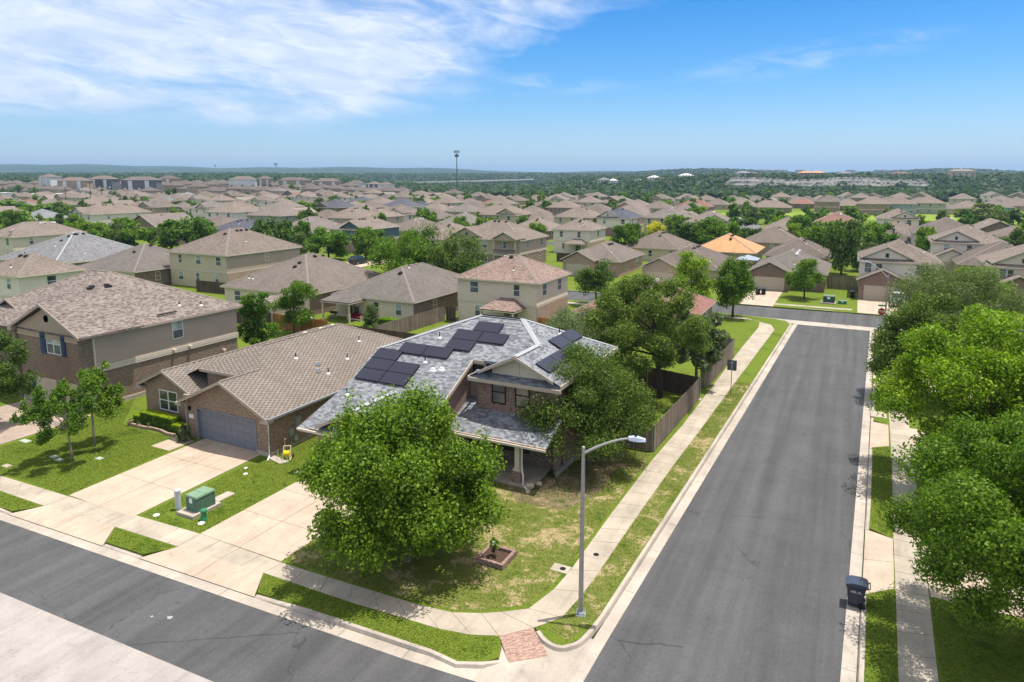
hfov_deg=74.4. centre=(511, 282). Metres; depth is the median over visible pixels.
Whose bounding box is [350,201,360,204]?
house
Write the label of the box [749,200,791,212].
house
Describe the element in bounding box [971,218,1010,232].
house
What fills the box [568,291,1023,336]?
cross street
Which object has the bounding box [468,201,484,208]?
house
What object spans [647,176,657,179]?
house
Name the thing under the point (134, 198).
shade tree
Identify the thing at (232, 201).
house
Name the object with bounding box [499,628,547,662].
kerb ramp
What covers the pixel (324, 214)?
house
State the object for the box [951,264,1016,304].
shade tree
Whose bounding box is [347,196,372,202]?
house
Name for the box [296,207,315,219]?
shade tree
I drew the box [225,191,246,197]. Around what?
house
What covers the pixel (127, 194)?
house
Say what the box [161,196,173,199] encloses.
house
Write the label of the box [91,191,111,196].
house
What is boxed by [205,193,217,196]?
house
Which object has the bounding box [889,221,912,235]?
house
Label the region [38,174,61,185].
apartment block
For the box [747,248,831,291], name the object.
house
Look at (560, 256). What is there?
wooden fence
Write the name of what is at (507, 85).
sky
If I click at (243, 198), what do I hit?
house
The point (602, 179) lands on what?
house
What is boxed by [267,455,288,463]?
concrete slab
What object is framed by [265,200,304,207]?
house
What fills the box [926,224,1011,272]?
house
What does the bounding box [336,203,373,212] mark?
house
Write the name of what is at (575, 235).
house
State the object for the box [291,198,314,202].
house
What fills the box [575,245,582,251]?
patio door
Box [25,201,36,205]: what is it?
house
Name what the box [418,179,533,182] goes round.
highway
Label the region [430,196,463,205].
house
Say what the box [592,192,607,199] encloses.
house
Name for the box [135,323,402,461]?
house
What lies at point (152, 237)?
shade tree
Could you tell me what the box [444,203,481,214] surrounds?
house
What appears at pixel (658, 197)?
house
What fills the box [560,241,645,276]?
house
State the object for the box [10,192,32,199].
house
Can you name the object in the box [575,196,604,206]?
house
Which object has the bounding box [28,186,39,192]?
shade tree
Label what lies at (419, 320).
wooden fence
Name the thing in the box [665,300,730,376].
magnolia tree
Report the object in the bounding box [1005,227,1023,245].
shade tree
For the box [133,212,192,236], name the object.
house
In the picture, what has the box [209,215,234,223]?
house
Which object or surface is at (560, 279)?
window
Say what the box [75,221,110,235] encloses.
shade tree
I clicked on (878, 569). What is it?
driveway apron
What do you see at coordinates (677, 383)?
wooden fence
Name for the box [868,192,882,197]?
house
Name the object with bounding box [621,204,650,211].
house
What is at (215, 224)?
house
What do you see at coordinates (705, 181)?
woods
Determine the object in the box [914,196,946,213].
house
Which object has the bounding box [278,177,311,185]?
apartment block
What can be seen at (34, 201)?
house
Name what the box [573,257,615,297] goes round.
shade tree
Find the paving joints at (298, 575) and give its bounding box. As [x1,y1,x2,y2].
[0,476,496,633]
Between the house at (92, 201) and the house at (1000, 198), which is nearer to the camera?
the house at (92, 201)
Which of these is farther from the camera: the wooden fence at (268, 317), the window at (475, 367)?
the wooden fence at (268, 317)
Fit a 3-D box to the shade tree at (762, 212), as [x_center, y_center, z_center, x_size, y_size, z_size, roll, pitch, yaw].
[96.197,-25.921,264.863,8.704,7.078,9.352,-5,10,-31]
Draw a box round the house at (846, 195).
[836,192,853,199]
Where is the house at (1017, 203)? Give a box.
[1004,199,1023,210]
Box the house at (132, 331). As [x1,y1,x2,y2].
[0,269,242,410]
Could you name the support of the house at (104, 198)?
on the lawn at (793, 297)
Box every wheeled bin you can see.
[761,287,765,293]
[846,575,870,609]
[850,290,854,297]
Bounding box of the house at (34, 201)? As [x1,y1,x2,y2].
[22,199,37,202]
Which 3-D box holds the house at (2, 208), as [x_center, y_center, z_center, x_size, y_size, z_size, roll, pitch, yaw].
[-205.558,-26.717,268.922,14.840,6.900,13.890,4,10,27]
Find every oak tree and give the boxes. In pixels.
[513,338,663,463]
[580,273,715,397]
[864,290,974,399]
[876,404,1023,633]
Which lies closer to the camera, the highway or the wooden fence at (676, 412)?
the wooden fence at (676, 412)
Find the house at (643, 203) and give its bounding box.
[634,199,649,205]
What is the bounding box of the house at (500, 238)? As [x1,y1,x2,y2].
[449,220,548,262]
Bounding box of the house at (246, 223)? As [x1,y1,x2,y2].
[214,218,276,231]
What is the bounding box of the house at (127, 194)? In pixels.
[115,192,134,197]
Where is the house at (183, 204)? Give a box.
[176,202,190,206]
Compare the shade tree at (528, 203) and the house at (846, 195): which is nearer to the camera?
the shade tree at (528, 203)
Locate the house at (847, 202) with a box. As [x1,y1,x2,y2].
[839,199,855,210]
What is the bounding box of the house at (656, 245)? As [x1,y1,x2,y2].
[624,230,693,260]
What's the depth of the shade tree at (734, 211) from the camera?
252.75 m
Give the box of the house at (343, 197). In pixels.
[326,192,353,201]
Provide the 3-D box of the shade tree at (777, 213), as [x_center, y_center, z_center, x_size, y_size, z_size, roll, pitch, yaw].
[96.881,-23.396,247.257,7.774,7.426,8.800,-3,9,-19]
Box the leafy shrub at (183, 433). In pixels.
[176,423,192,442]
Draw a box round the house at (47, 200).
[42,199,55,202]
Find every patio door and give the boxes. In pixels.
[350,303,358,313]
[504,313,517,316]
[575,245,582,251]
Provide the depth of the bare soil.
39.03 m
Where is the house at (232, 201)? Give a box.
[220,199,244,203]
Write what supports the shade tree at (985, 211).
on the lawn at (793, 297)
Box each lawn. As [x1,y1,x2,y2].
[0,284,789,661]
[135,202,1023,325]
[287,381,749,640]
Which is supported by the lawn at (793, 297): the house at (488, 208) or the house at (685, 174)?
the house at (488, 208)
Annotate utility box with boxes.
[176,486,220,519]
[821,294,835,304]
[838,300,846,304]
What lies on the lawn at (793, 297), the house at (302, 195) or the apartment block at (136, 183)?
the house at (302, 195)
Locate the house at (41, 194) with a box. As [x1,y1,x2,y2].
[27,192,52,198]
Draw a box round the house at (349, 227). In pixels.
[323,216,400,252]
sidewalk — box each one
[0,476,497,635]
[482,318,773,634]
[568,302,751,319]
[775,303,851,309]
[887,372,938,681]
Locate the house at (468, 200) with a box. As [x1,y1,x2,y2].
[462,198,481,202]
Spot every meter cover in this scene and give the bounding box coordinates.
[550,563,571,573]
[584,549,604,558]
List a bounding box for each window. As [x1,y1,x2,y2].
[6,278,11,289]
[29,237,33,243]
[46,275,56,284]
[46,333,61,355]
[159,389,178,412]
[171,320,183,338]
[178,254,181,262]
[178,271,183,279]
[195,255,200,263]
[215,257,220,265]
[215,274,218,281]
[234,290,240,300]
[373,301,378,312]
[395,304,401,315]
[470,281,478,292]
[473,364,483,372]
[475,304,482,315]
[492,384,505,404]
[503,445,528,453]
[513,284,519,296]
[515,388,529,407]
[542,283,546,295]
[558,278,561,289]
[864,262,871,271]
[875,263,882,272]
[916,265,924,274]
[999,269,1007,278]
[1005,269,1013,277]
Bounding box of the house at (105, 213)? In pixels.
[68,203,151,227]
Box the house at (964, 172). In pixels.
[947,169,975,177]
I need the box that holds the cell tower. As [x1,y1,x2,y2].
[454,150,458,189]
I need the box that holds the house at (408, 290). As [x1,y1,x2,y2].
[320,262,458,322]
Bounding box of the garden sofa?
[347,312,363,321]
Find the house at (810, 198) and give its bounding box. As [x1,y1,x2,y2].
[803,196,815,205]
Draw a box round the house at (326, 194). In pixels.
[316,192,333,196]
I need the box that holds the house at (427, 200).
[423,197,434,203]
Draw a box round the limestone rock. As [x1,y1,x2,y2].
[526,482,533,488]
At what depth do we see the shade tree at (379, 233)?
159.23 m
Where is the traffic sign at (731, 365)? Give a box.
[727,360,736,394]
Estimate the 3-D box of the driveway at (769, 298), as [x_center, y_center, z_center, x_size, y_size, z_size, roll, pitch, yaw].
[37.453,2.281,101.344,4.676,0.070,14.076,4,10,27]
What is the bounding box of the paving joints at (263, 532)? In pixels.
[202,490,324,561]
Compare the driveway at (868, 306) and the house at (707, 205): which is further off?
the house at (707, 205)
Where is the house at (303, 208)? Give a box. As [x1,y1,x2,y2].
[293,207,316,213]
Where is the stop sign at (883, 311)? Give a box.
[878,303,885,322]
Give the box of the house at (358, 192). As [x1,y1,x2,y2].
[348,191,362,194]
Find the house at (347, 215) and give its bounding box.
[326,207,374,223]
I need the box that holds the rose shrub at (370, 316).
[360,303,379,328]
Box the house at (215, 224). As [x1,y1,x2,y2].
[177,219,222,243]
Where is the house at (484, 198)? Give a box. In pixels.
[475,193,499,201]
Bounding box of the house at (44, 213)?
[31,209,67,221]
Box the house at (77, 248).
[0,231,133,265]
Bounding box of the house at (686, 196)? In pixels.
[673,193,698,205]
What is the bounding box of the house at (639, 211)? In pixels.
[627,207,651,223]
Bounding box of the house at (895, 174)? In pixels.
[889,172,910,176]
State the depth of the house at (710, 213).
188.23 m
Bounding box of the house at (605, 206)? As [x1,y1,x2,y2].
[585,204,611,208]
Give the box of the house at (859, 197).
[850,193,869,201]
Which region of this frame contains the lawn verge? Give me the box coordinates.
[864,331,1023,681]
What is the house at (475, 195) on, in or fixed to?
on the lawn at (793, 297)
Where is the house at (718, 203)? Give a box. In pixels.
[707,198,729,209]
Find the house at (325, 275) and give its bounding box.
[220,253,380,314]
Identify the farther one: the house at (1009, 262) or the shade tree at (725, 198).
the shade tree at (725, 198)
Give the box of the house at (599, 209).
[588,204,610,213]
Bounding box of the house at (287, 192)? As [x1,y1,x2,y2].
[281,190,300,195]
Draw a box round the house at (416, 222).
[397,217,440,239]
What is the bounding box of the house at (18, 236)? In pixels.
[0,221,87,255]
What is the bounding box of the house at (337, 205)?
[313,199,354,211]
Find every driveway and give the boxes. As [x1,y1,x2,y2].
[0,399,90,444]
[70,438,258,516]
[200,477,350,560]
[346,261,389,266]
[739,290,782,306]
[857,299,896,314]
[909,428,963,449]
[922,546,1023,618]
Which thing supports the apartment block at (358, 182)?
on the hills
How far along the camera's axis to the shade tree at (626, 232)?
149.28 m
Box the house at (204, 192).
[192,191,210,195]
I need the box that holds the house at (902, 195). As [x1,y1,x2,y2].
[889,192,911,199]
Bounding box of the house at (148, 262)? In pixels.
[79,243,171,284]
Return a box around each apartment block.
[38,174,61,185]
[57,177,93,189]
[88,176,119,189]
[121,176,162,192]
[157,175,180,182]
[228,176,256,186]
[257,176,272,186]
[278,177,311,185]
[314,178,340,185]
[350,180,364,186]
[366,181,379,187]
[377,182,394,188]
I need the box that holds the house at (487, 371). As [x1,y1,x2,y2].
[296,314,617,489]
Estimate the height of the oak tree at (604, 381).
7.909 m
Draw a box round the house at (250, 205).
[237,201,262,208]
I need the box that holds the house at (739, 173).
[735,171,750,176]
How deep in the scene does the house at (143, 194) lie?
451.28 m
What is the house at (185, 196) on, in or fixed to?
on the lawn at (793, 297)
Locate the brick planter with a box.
[475,543,516,570]
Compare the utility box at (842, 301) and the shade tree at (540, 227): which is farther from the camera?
the shade tree at (540, 227)
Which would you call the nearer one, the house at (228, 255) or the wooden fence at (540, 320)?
the wooden fence at (540, 320)
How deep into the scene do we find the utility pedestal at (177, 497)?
36.13 m
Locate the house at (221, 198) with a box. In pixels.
[205,195,236,202]
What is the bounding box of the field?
[719,211,1023,223]
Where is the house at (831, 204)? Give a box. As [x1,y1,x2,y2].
[814,195,840,211]
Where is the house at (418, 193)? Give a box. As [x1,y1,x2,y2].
[413,190,430,195]
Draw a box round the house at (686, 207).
[679,201,707,214]
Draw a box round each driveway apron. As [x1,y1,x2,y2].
[8,506,114,545]
[139,547,262,596]
[863,529,893,594]
[869,421,888,448]
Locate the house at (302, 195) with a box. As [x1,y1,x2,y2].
[291,192,318,200]
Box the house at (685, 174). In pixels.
[678,173,693,176]
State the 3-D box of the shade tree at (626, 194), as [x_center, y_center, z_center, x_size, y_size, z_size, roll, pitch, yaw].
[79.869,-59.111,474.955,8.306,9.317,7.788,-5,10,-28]
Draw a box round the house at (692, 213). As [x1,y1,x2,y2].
[673,207,698,217]
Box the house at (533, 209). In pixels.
[523,205,553,214]
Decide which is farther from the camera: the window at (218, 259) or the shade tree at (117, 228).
the shade tree at (117, 228)
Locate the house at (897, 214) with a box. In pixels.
[875,208,920,226]
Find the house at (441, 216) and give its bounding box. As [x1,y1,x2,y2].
[423,208,454,220]
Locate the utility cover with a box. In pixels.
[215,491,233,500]
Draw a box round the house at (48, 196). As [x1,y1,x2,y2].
[39,195,54,200]
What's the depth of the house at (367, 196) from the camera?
462.55 m
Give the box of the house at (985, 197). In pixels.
[979,191,1000,202]
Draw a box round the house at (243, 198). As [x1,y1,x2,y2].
[234,197,253,199]
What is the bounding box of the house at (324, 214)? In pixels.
[318,209,336,219]
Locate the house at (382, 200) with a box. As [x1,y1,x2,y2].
[372,197,392,204]
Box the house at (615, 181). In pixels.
[610,179,618,184]
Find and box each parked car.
[348,255,369,264]
[890,291,904,305]
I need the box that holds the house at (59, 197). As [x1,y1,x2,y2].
[53,192,74,200]
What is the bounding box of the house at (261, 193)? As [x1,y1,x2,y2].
[251,191,272,196]
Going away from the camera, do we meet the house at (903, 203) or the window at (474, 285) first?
the window at (474, 285)
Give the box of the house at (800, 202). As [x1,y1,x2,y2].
[790,198,814,208]
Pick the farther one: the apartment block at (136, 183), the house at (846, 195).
the apartment block at (136, 183)
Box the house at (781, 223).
[762,217,790,230]
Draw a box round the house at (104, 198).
[95,196,115,200]
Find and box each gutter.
[0,512,439,668]
[594,324,796,642]
[840,331,873,681]
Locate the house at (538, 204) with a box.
[534,199,554,208]
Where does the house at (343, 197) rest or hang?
on the lawn at (793, 297)
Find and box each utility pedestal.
[174,488,181,510]
[200,508,207,521]
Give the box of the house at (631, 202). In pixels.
[616,201,650,210]
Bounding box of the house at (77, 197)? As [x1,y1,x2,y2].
[67,192,95,201]
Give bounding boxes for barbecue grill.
[329,310,338,317]
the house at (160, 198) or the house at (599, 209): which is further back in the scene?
the house at (160, 198)
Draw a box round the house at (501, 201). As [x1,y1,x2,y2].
[484,197,518,207]
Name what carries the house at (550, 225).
on the lawn at (793, 297)
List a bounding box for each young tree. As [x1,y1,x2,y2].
[0,329,44,400]
[8,381,98,462]
[48,359,127,446]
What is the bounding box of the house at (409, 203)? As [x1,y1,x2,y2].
[384,198,424,210]
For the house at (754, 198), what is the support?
on the lawn at (793, 297)
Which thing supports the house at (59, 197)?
on the lawn at (793, 297)
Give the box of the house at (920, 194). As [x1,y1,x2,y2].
[911,191,930,199]
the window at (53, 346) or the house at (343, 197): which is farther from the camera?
the house at (343, 197)
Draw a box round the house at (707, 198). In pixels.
[699,194,715,201]
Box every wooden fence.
[196,280,225,293]
[236,312,271,323]
[272,313,327,331]
[345,324,700,398]
[376,306,444,331]
[446,306,456,321]
[537,317,559,324]
[557,253,568,261]
[601,378,699,451]
[638,331,734,386]
[734,262,755,272]
[826,276,858,290]
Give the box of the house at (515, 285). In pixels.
[453,253,571,322]
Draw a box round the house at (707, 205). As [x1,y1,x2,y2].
[676,199,713,210]
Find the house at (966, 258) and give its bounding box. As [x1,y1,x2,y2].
[951,241,1012,273]
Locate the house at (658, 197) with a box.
[648,193,671,203]
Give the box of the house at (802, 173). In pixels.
[797,171,812,176]
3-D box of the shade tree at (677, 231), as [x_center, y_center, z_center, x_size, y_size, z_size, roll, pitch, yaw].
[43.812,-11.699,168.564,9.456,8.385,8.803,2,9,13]
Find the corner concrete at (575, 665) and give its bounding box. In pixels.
[435,316,901,681]
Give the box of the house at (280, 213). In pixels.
[246,204,299,224]
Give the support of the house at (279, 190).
on the hills
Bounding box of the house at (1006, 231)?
[988,226,1023,241]
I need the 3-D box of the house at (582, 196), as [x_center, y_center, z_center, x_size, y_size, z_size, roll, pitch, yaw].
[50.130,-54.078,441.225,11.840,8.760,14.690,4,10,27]
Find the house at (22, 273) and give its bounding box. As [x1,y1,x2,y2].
[0,252,87,300]
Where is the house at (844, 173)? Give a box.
[837,172,853,174]
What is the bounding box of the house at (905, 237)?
[864,228,910,247]
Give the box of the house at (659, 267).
[639,243,736,285]
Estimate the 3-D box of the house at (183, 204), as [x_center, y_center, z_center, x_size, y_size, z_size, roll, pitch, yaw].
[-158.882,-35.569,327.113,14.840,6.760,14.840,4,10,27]
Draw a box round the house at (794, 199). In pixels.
[788,197,812,202]
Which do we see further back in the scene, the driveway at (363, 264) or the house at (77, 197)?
the house at (77, 197)
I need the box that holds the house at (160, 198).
[137,197,173,204]
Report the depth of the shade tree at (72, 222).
199.68 m
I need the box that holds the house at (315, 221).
[292,216,339,240]
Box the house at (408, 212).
[388,204,416,220]
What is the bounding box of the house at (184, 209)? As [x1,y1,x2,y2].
[180,207,187,212]
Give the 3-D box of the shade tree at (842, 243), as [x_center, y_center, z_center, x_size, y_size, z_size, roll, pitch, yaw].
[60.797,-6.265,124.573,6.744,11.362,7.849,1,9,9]
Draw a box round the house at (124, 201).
[107,200,134,203]
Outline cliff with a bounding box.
[724,177,931,185]
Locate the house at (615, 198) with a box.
[602,196,622,202]
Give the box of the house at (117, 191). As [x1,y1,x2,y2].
[107,189,126,193]
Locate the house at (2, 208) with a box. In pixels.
[0,206,15,211]
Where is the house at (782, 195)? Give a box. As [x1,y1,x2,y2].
[770,192,791,200]
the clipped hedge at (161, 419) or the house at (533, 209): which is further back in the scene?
the house at (533, 209)
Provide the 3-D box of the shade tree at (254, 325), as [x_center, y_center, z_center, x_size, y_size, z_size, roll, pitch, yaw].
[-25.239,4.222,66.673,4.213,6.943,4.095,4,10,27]
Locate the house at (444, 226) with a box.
[409,221,465,249]
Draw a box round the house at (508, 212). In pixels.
[479,204,533,223]
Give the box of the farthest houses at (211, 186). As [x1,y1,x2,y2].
[0,179,463,194]
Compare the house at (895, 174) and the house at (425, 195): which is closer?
the house at (425, 195)
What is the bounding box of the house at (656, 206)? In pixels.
[645,201,673,212]
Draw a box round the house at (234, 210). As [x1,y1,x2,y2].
[204,201,259,219]
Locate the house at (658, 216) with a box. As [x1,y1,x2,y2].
[642,207,692,234]
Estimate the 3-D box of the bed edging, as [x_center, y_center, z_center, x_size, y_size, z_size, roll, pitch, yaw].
[-25.623,10.402,47.792,5.292,0.250,0.909,6,11,35]
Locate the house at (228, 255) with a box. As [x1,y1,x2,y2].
[165,227,302,286]
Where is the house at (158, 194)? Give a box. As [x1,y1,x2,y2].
[146,192,172,198]
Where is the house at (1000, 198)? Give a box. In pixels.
[987,195,1010,201]
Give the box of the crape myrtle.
[881,259,1023,340]
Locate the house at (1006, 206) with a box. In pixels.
[985,200,1014,210]
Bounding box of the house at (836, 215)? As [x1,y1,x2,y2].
[813,211,859,228]
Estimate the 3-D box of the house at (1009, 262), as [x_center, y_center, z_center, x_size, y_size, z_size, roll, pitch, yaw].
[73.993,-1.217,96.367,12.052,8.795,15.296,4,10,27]
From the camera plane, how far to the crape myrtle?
67.00 m
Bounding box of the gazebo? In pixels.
[737,255,759,262]
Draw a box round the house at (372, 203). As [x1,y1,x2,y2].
[362,200,390,208]
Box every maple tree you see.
[294,374,510,576]
[866,303,1023,482]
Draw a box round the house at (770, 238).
[745,226,806,253]
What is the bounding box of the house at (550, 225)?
[518,217,559,239]
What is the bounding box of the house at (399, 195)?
[388,192,412,200]
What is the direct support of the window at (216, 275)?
in the house at (228, 255)
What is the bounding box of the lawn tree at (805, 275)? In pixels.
[782,258,826,298]
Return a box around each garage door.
[35,375,56,397]
[66,383,77,400]
[200,410,255,450]
[566,264,589,275]
[646,272,672,281]
[754,276,784,290]
[863,285,899,300]
[942,262,952,272]
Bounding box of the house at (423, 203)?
[416,201,429,205]
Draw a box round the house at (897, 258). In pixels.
[856,239,944,300]
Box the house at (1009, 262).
[973,244,1023,309]
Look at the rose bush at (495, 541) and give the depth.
31.54 m
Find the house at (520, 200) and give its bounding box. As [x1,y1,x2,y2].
[506,195,529,208]
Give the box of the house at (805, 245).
[763,237,831,261]
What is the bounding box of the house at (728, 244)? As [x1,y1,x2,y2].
[701,233,764,266]
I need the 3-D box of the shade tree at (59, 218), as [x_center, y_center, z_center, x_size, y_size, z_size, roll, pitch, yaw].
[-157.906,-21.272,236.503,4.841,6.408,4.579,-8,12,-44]
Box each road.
[0,324,869,681]
[0,592,212,681]
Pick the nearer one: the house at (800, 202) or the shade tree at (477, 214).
the shade tree at (477, 214)
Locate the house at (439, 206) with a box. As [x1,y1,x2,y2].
[425,202,455,211]
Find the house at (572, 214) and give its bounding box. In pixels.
[552,206,600,224]
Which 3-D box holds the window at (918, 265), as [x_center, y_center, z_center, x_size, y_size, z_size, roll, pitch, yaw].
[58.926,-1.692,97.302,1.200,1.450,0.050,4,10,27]
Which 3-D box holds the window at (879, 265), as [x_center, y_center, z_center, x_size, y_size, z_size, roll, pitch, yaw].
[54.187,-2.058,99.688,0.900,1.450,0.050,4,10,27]
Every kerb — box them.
[0,508,11,514]
[103,544,142,558]
[254,594,499,668]
[536,320,791,651]
[857,596,866,681]
[865,448,872,529]
[871,390,874,421]
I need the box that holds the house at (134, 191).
[126,190,140,193]
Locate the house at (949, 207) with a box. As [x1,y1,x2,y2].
[945,204,958,214]
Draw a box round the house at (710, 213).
[682,210,728,236]
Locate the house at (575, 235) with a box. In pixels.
[551,218,607,252]
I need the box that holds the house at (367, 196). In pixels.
[354,195,373,198]
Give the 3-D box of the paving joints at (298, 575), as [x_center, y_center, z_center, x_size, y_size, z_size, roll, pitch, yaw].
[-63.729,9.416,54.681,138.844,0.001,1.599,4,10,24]
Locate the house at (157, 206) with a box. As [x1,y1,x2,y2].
[137,200,180,213]
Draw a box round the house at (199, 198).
[183,194,210,202]
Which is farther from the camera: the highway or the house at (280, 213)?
the highway
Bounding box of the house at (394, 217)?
[369,207,404,223]
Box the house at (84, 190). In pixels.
[74,187,96,192]
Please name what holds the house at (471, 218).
on the lawn at (793, 297)
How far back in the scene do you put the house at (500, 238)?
137.28 m
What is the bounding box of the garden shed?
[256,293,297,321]
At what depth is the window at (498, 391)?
41.17 m
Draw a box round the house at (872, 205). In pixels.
[855,196,891,214]
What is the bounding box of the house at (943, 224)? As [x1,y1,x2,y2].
[909,217,963,245]
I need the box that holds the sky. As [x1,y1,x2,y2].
[0,0,1023,171]
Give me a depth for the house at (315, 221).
194.29 m
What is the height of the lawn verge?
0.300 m
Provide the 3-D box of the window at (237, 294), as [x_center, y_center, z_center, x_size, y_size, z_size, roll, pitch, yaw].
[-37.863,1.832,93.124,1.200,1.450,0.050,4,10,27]
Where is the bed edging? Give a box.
[128,419,175,436]
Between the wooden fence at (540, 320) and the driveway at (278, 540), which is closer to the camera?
the driveway at (278, 540)
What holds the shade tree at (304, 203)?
on the lawn at (793, 297)
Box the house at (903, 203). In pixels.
[885,196,916,215]
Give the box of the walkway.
[152,436,193,450]
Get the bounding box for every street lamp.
[575,433,645,617]
[862,259,888,326]
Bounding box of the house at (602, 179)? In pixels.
[598,178,609,183]
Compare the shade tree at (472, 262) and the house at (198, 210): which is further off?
the house at (198, 210)
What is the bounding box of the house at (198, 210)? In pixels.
[186,200,223,218]
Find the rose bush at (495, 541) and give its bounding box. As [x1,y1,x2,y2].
[489,537,498,557]
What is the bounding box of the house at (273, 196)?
[264,194,278,198]
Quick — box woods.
[0,168,1023,201]
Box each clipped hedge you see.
[133,413,140,423]
[140,409,181,431]
[170,421,189,434]
[377,316,399,324]
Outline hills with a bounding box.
[0,164,1018,681]
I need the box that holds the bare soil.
[505,449,626,509]
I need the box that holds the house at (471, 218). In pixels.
[437,212,483,225]
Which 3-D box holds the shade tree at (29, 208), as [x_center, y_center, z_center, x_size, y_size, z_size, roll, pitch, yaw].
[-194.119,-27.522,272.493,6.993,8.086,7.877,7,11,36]
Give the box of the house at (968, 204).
[952,201,981,209]
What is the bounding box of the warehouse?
[0,192,16,195]
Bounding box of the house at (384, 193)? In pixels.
[378,192,395,195]
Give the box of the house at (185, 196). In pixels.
[175,194,191,198]
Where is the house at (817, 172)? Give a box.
[813,171,825,175]
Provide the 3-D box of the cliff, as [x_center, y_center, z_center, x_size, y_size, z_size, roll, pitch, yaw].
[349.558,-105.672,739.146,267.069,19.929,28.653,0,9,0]
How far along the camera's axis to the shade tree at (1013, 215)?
258.48 m
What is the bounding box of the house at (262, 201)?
[245,195,278,207]
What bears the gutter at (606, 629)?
on the road at (748, 572)
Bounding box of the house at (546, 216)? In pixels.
[528,211,553,221]
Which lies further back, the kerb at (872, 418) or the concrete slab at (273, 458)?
the kerb at (872, 418)
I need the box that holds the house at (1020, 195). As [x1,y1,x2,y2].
[1007,192,1023,198]
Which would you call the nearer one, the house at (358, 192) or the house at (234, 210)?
the house at (234, 210)
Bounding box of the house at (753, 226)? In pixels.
[739,217,761,229]
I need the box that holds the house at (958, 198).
[948,193,976,204]
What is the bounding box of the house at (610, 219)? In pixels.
[595,208,643,235]
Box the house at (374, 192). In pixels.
[363,189,382,195]
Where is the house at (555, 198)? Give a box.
[545,194,570,202]
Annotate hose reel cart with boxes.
[277,445,293,461]
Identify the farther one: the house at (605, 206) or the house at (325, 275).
the house at (605, 206)
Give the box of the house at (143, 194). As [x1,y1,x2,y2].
[129,192,151,196]
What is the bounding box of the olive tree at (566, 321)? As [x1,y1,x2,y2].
[542,304,608,338]
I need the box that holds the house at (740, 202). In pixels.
[730,198,755,207]
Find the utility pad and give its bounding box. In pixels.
[871,410,886,418]
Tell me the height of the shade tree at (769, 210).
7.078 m
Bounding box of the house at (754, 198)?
[749,195,766,201]
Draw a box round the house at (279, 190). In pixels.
[269,187,286,195]
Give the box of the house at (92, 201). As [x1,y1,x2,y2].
[70,198,104,206]
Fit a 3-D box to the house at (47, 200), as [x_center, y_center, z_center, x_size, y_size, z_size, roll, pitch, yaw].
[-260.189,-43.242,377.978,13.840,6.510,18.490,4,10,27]
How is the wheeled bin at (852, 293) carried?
on the lawn at (793, 297)
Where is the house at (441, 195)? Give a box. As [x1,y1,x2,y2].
[429,193,456,198]
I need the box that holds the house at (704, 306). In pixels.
[572,278,716,335]
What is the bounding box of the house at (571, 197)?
[559,192,575,201]
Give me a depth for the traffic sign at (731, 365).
55.13 m
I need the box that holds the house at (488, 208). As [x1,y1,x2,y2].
[473,204,499,213]
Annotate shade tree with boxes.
[0,199,71,209]
[0,209,28,227]
[0,211,36,228]
[13,184,22,191]
[23,204,40,211]
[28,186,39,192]
[28,194,44,200]
[34,213,54,221]
[49,201,82,215]
[54,213,65,224]
[62,213,84,228]
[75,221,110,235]
[78,198,91,206]
[96,217,155,245]
[101,199,111,203]
[103,222,134,243]
[130,196,139,201]
[140,196,147,200]
[143,229,158,243]
[154,216,219,248]
[164,188,170,194]
[170,205,178,212]
[171,187,177,193]
[184,216,217,242]
[236,292,280,344]
[249,216,297,242]
[269,280,321,333]
[294,201,311,207]
[294,220,313,243]
[294,231,309,254]
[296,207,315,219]
[304,226,351,257]
[310,202,319,211]
[314,197,324,202]
[326,195,337,201]
[349,226,379,257]
[366,227,444,273]
[371,212,386,219]
[375,229,397,252]
[411,207,436,221]
[411,236,430,253]
[415,221,468,273]
[430,211,451,219]
[440,233,491,273]
[452,217,467,226]
[454,216,469,224]
[463,194,471,198]
[471,218,489,225]
[473,212,483,219]
[483,216,500,222]
[516,215,529,223]
[522,200,534,208]
[523,195,535,201]
[529,222,547,233]
[536,195,543,201]
[540,200,551,209]
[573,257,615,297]
[606,200,617,206]
[609,223,639,244]
[623,192,632,198]
[632,223,645,238]
[639,193,651,202]
[646,221,665,235]
[661,199,671,204]
[664,214,684,232]
[669,219,693,240]
[679,219,708,244]
[688,201,707,214]
[695,216,741,243]
[719,193,728,201]
[726,202,748,219]
[727,197,736,202]
[728,216,762,238]
[740,193,749,199]
[741,200,754,214]
[743,205,758,219]
[749,207,768,219]
[762,192,772,198]
[763,207,775,218]
[764,208,788,223]
[768,215,782,224]
[777,198,789,204]
[785,214,814,234]
[786,223,806,237]
[800,220,848,259]
[801,205,822,223]
[818,207,829,216]
[821,218,864,274]
[841,205,860,219]
[851,242,878,268]
[856,210,870,222]
[858,221,891,244]
[865,221,900,244]
[883,206,892,212]
[914,224,936,247]
[917,214,930,224]
[918,237,930,251]
[935,210,949,219]
[950,207,974,217]
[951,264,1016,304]
[957,214,972,224]
[963,209,975,224]
[968,202,999,222]
[989,211,1009,222]
[993,235,1016,245]
[994,204,1009,215]
[1004,208,1023,224]
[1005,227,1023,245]
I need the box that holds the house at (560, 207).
[545,199,583,215]
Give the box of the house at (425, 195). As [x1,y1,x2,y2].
[415,194,431,200]
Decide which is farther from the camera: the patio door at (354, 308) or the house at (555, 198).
the house at (555, 198)
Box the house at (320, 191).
[312,189,331,193]
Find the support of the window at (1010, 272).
in the house at (1009, 262)
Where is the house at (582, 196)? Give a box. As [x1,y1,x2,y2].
[577,193,599,199]
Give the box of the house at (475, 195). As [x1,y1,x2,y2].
[470,191,484,199]
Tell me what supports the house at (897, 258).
on the lawn at (793, 297)

